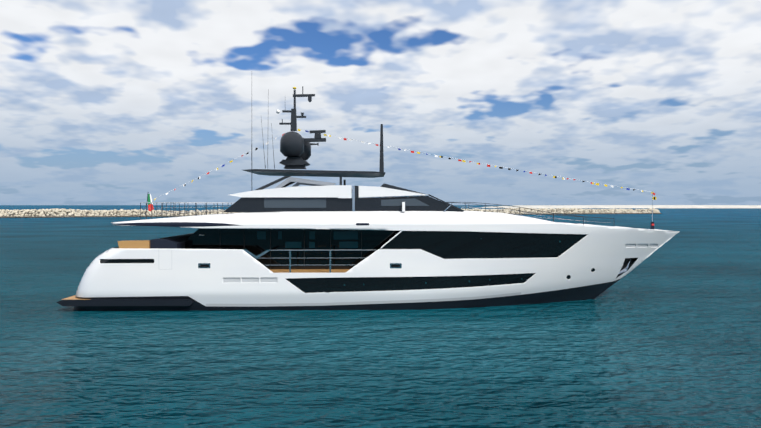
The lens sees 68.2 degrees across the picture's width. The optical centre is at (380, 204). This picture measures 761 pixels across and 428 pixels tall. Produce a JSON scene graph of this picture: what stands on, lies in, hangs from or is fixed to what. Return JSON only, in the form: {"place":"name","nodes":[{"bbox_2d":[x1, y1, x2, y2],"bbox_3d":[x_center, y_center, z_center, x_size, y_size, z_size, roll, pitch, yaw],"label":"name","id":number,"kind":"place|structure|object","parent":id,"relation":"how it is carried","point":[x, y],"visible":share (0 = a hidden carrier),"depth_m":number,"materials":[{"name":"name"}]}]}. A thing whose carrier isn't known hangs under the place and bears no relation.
{"place":"outdoors","nodes":[
{"label":"outdoors","id":0,"kind":"place"},
{"bbox_2d":[0,205,760,427],"bbox_3d":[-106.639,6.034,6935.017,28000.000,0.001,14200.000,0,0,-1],"label":"sea water","id":1,"kind":"structure","parent":0,"point":[667,334],"depth_m":22.97,"materials":[{"name":"teal liquid"}]},
{"bbox_2d":[0,207,661,217],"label":"breakwater rocks","id":2,"kind":"object","parent":1,"relation":"in","point":[46,213],"visible":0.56,"depth_m":285.41,"materials":[{"name":"grey stone"}]},
{"bbox_2d":[73,211,679,310],"bbox_3d":[0.588,3.486,35.850,37.301,6.311,7.724,0,0,-1],"label":"yacht hull","id":3,"kind":"object","parent":1,"relation":"on","point":[446,256],"visible":0.85,"depth_m":32.14,"materials":[{"name":"white paint"}]},
{"bbox_2d":[57,295,193,305],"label":"swim platform","id":4,"kind":"structure","parent":3,"relation":"attached to","point":[71,301],"depth_m":31.69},
{"bbox_2d":[118,169,560,285],"bbox_3d":[-2.319,1.238,35.753,25.784,6.709,7.505,0,0,-1],"label":"yacht superstructure","id":5,"kind":"object","parent":3,"relation":"on","point":[349,249],"visible":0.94,"depth_m":33.53,"materials":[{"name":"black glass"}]},
{"bbox_2d":[251,86,383,171],"bbox_3d":[-3.729,-4.347,35.377,7.906,7.198,4.032,0,0,-1],"label":"yacht mast","id":6,"kind":"object","parent":5,"relation":"on","point":[295,148],"visible":1,"depth_m":35.51,"materials":[{"name":"black metal"}]},
{"bbox_2d":[148,129,655,210],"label":"signal flags","id":7,"kind":"object","parent":6,"relation":"hanging from","point":[150,198],"visible":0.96,"depth_m":35.86},
{"bbox_2d":[91,212,596,272],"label":"yacht decks","id":8,"kind":"object","parent":3,"relation":"attached to","point":[305,270],"visible":0.06,"depth_m":33.03,"materials":[{"name":"brown wood"}]},
{"bbox_2d":[140,192,653,272],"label":"yacht rails","id":9,"kind":"object","parent":3,"relation":"attached to","point":[266,251],"visible":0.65,"depth_m":32.83,"materials":[{"name":"grey metal"}]},
{"bbox_2d":[0,0,760,204],"label":"sky","id":10,"kind":"structure","parent":0,"point":[103,102],"materials":[{"name":"white"}]},
{"bbox_2d":[482,205,760,207],"bbox_3d":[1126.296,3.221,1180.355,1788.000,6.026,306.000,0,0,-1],"label":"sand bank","id":11,"kind":"structure","parent":0,"point":[641,206],"depth_m":1041.31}
]}

